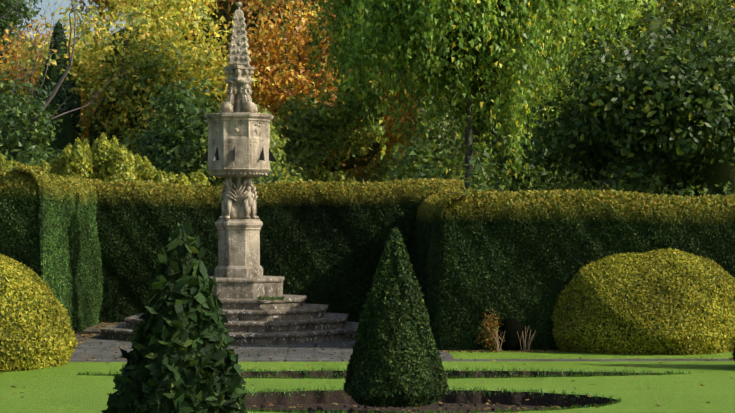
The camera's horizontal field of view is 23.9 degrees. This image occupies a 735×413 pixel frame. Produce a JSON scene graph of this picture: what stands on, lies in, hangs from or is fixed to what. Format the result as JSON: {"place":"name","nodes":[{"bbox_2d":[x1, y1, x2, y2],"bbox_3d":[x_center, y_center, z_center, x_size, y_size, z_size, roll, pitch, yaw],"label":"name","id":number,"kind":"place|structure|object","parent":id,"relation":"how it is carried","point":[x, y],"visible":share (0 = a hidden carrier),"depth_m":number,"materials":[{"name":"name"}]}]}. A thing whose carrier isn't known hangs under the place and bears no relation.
{"place":"outdoors","nodes":[
{"label":"outdoors","id":0,"kind":"place"},
{"bbox_2d":[4,0,142,54],"label":"sky","id":1,"kind":"structure","parent":0,"point":[65,4],"materials":[{"name":"blue"}]},
{"bbox_2d":[0,132,209,185],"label":"golden shrubs","id":2,"kind":"object","parent":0,"point":[104,159],"depth_m":34.98,"materials":[{"name":"yellow plant"}]},
{"bbox_2d":[13,0,267,149],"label":"tree","id":3,"kind":"object","parent":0,"point":[173,23],"depth_m":48.08,"materials":[{"name":"plant"}]},
{"bbox_2d":[103,0,342,98],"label":"tree","id":4,"kind":"object","parent":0,"point":[225,15],"depth_m":57.28,"materials":[{"name":"plant"}]},
{"bbox_2d":[214,0,430,182],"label":"tree","id":5,"kind":"object","parent":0,"point":[271,82],"depth_m":50.99,"materials":[{"name":"plant"}]},
{"bbox_2d":[0,361,734,412],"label":"lawn","id":6,"kind":"structure","parent":0,"point":[49,388],"depth_m":19.42,"materials":[{"name":"green plant"}]},
{"bbox_2d":[0,254,77,371],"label":"dome","id":7,"kind":"structure","parent":6,"relation":"on","point":[19,268],"depth_m":21.35,"materials":[{"name":"yellow plant"}]},
{"bbox_2d":[101,215,247,412],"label":"cone","id":8,"kind":"object","parent":6,"relation":"on","point":[207,284],"depth_m":7.69,"materials":[{"name":"green plant"}]},
{"bbox_2d":[77,366,690,412],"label":"turf edge blades","id":9,"kind":"object","parent":6,"relation":"on","point":[453,388],"visible":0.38,"depth_m":20.10,"materials":[{"name":"green plant"}]},
{"bbox_2d":[299,31,457,172],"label":"tree","id":10,"kind":"object","parent":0,"point":[446,113],"depth_m":86.28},
{"bbox_2d":[69,323,733,361],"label":"paving","id":11,"kind":"structure","parent":0,"point":[89,353],"depth_m":24.15,"materials":[{"name":"grey stone"}]},
{"bbox_2d":[0,163,103,333],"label":"hedge","id":12,"kind":"object","parent":11,"relation":"on","point":[76,192],"depth_m":26.66,"materials":[{"name":"green plant"}]},
{"bbox_2d":[101,9,358,343],"bbox_3d":[-2.058,-0.547,27.813,4.199,5.220,4.199,0,0,-1],"label":"stone sundial monument","id":13,"kind":"object","parent":11,"relation":"on","point":[243,283],"visible":0.75,"depth_m":27.34,"materials":[{"name":"stone"}]},
{"bbox_2d":[210,0,268,218],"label":"carved stone ornament","id":14,"kind":"object","parent":13,"relation":"attached to","point":[245,210],"visible":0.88,"depth_m":27.62,"materials":[{"name":"stone"}]},
{"bbox_2d":[202,147,276,161],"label":"sundial gnomons","id":15,"kind":"object","parent":13,"relation":"attached to","point":[262,157],"visible":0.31,"depth_m":27.50,"materials":[{"name":"grey"}]},
{"bbox_2d":[75,296,444,358],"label":"fallen leaves","id":16,"kind":"object","parent":11,"relation":"on","point":[271,298],"visible":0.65,"depth_m":25.02,"materials":[{"name":"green plant"}]},
{"bbox_2d":[93,177,464,322],"bbox_3d":[-2.008,0.854,32.140,7.543,2.794,1.926,0,0,-1],"label":"hedge","id":17,"kind":"object","parent":11,"relation":"on","point":[283,194],"depth_m":31.34,"materials":[{"name":"green plant"}]},
{"bbox_2d":[447,350,733,358],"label":"lawn strips","id":18,"kind":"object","parent":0,"point":[529,355],"visible":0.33,"depth_m":23.61,"materials":[{"name":"green plant"}]},
{"bbox_2d":[475,308,504,350],"bbox_3d":[1.746,1.769,24.403,0.447,0.695,0.334,0,-1,-27],"label":"shrub","id":19,"kind":"object","parent":18,"relation":"on","point":[493,332],"visible":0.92,"depth_m":24.38,"materials":[{"name":"brown plant"}]},
{"bbox_2d":[497,317,524,350],"bbox_3d":[2.024,1.835,24.500,0.400,0.540,0.240,0,0,-1],"label":"hedge opening","id":20,"kind":"object","parent":18,"relation":"on","point":[510,327],"visible":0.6,"depth_m":24.41,"materials":[{"name":"black"}]},
{"bbox_2d":[488,326,535,351],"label":"dry stems","id":21,"kind":"object","parent":18,"relation":"on","point":[500,349],"visible":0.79,"depth_m":24.29,"materials":[{"name":"brown plant"}]},
{"bbox_2d":[411,187,734,350],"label":"hedge","id":22,"kind":"object","parent":18,"relation":"on","point":[523,207],"depth_m":24.64,"materials":[{"name":"green plant"}]},
{"bbox_2d":[551,247,734,354],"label":"dome","id":23,"kind":"structure","parent":18,"relation":"on","point":[709,266],"depth_m":23.94,"materials":[{"name":"plant"}]},
{"bbox_2d":[667,2,734,45],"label":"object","id":24,"kind":"object","parent":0,"point":[676,22],"depth_m":58.11,"materials":[{"name":"green plant"}]},
{"label":"ground","id":25,"kind":"structure","parent":0,"visible":0},
{"bbox_2d":[0,0,41,81],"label":"tree","id":26,"kind":"object","parent":25,"relation":"on","point":[11,17],"depth_m":54.27,"materials":[{"name":"green plant"}]},
{"bbox_2d":[3,0,71,132],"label":"bare tree","id":27,"kind":"object","parent":25,"relation":"on","point":[34,41],"visible":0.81,"depth_m":43.23,"materials":[{"name":"brown plant"}]},
{"bbox_2d":[0,19,94,159],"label":"tree","id":28,"kind":"object","parent":25,"relation":"on","point":[2,67],"depth_m":51.11,"materials":[{"name":"plant"}]},
{"bbox_2d":[33,21,82,163],"bbox_3d":[-8.359,-1.347,47.661,2.610,7.560,2.705,0,0,-1],"label":"dark conifer","id":29,"kind":"object","parent":25,"relation":"on","point":[66,135],"depth_m":47.31,"materials":[{"name":"green plant"}]},
{"bbox_2d":[0,0,145,159],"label":"bare tree","id":30,"kind":"object","parent":25,"relation":"on","point":[52,95],"visible":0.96,"depth_m":40.97,"materials":[{"name":"brown plant"}]},
{"bbox_2d":[71,19,142,120],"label":"tree","id":31,"kind":"object","parent":25,"relation":"on","point":[95,68],"depth_m":70.04,"materials":[{"name":"green plant"}]},
{"bbox_2d":[0,56,226,185],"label":"shrubs","id":32,"kind":"object","parent":25,"relation":"on","point":[184,132],"visible":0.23,"depth_m":40.39,"materials":[{"name":"green plant"}]},
{"bbox_2d":[69,0,186,50],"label":"tree","id":33,"kind":"object","parent":25,"relation":"on","point":[96,2],"depth_m":65.25,"materials":[{"name":"plant"}]},
{"bbox_2d":[0,33,386,182],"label":"shrubs","id":34,"kind":"object","parent":25,"relation":"on","point":[309,132],"visible":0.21,"depth_m":46.61,"materials":[{"name":"green plant"}]},
{"bbox_2d":[164,104,311,185],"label":"shrubs","id":35,"kind":"object","parent":25,"relation":"on","point":[274,143],"depth_m":38.55,"materials":[{"name":"green plant"}]},
{"bbox_2d":[11,33,674,192],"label":"woodland","id":36,"kind":"object","parent":25,"relation":"on","point":[452,141],"depth_m":137.58,"materials":[{"name":"green plant"}]},
{"bbox_2d":[304,5,421,180],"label":"tree","id":37,"kind":"object","parent":25,"relation":"on","point":[324,20],"depth_m":72.35,"materials":[{"name":"plant"}]},
{"bbox_2d":[246,401,574,412],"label":"bed soil","id":38,"kind":"structure","parent":25,"relation":"on","point":[436,407],"depth_m":18.22,"materials":[{"name":"brown soil"}]},
{"bbox_2d":[0,322,732,412],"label":"leaf litter","id":39,"kind":"object","parent":38,"relation":"on","point":[103,323],"visible":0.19,"depth_m":23.07,"materials":[{"name":"brown plant"}]},
{"bbox_2d":[97,370,665,407],"bbox_3d":[0.271,2.049,17.663,7.400,0.144,7.216,0,0,-1],"label":"turf cut","id":40,"kind":"object","parent":38,"relation":"on","point":[475,397],"visible":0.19,"depth_m":18.72,"materials":[{"name":"soil"}]},
{"bbox_2d":[343,227,448,408],"bbox_3d":[0.292,1.100,17.448,1.086,1.791,1.037,0,0,-1],"label":"cone","id":41,"kind":"object","parent":40,"relation":"on","point":[360,351],"depth_m":17.21,"materials":[{"name":"green plant"}]},
{"bbox_2d":[217,54,638,191],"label":"shrubs","id":42,"kind":"object","parent":25,"relation":"on","point":[381,167],"visible":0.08,"depth_m":57.06,"materials":[{"name":"green plant"}]},
{"bbox_2d":[262,0,656,188],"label":"weeping tree","id":43,"kind":"object","parent":25,"relation":"on","point":[546,24],"depth_m":41.77,"materials":[{"name":"green plant"}]},
{"bbox_2d":[304,0,650,129],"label":"tree","id":44,"kind":"object","parent":25,"relation":"on","point":[513,26],"visible":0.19,"depth_m":41.50,"materials":[{"name":"green plant"}]},
{"bbox_2d":[335,85,651,192],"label":"shrubs","id":45,"kind":"object","parent":25,"relation":"on","point":[458,154],"depth_m":80.45,"materials":[{"name":"green plant"}]},
{"bbox_2d":[457,49,542,178],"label":"tree","id":46,"kind":"object","parent":25,"relation":"on","point":[480,158],"depth_m":99.57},
{"bbox_2d":[373,137,734,195],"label":"shrubs","id":47,"kind":"object","parent":25,"relation":"on","point":[638,186],"visible":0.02,"depth_m":35.65,"materials":[{"name":"green plant"}]},
{"bbox_2d":[450,22,725,195],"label":"shrubs","id":48,"kind":"object","parent":25,"relation":"on","point":[545,176],"visible":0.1,"depth_m":48.27,"materials":[{"name":"green plant"}]},
{"bbox_2d":[514,0,734,190],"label":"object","id":49,"kind":"object","parent":25,"relation":"on","point":[695,6],"depth_m":50.10,"materials":[{"name":"green plant"}]},
{"bbox_2d":[522,10,734,195],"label":"tree","id":50,"kind":"object","parent":25,"relation":"on","point":[595,122],"depth_m":36.90,"materials":[{"name":"green plant"}]},
{"bbox_2d":[681,0,734,46],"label":"tree","id":51,"kind":"object","parent":25,"relation":"on","point":[729,17],"visible":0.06,"depth_m":42.92,"materials":[{"name":"green plant"}]},
{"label":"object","id":52,"kind":"object","parent":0,"visible":0},
{"bbox_2d":[11,32,97,153],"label":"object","id":53,"kind":"object","parent":52,"relation":"on","point":[42,43],"depth_m":82.23,"materials":[{"name":"green plant"}]}
]}

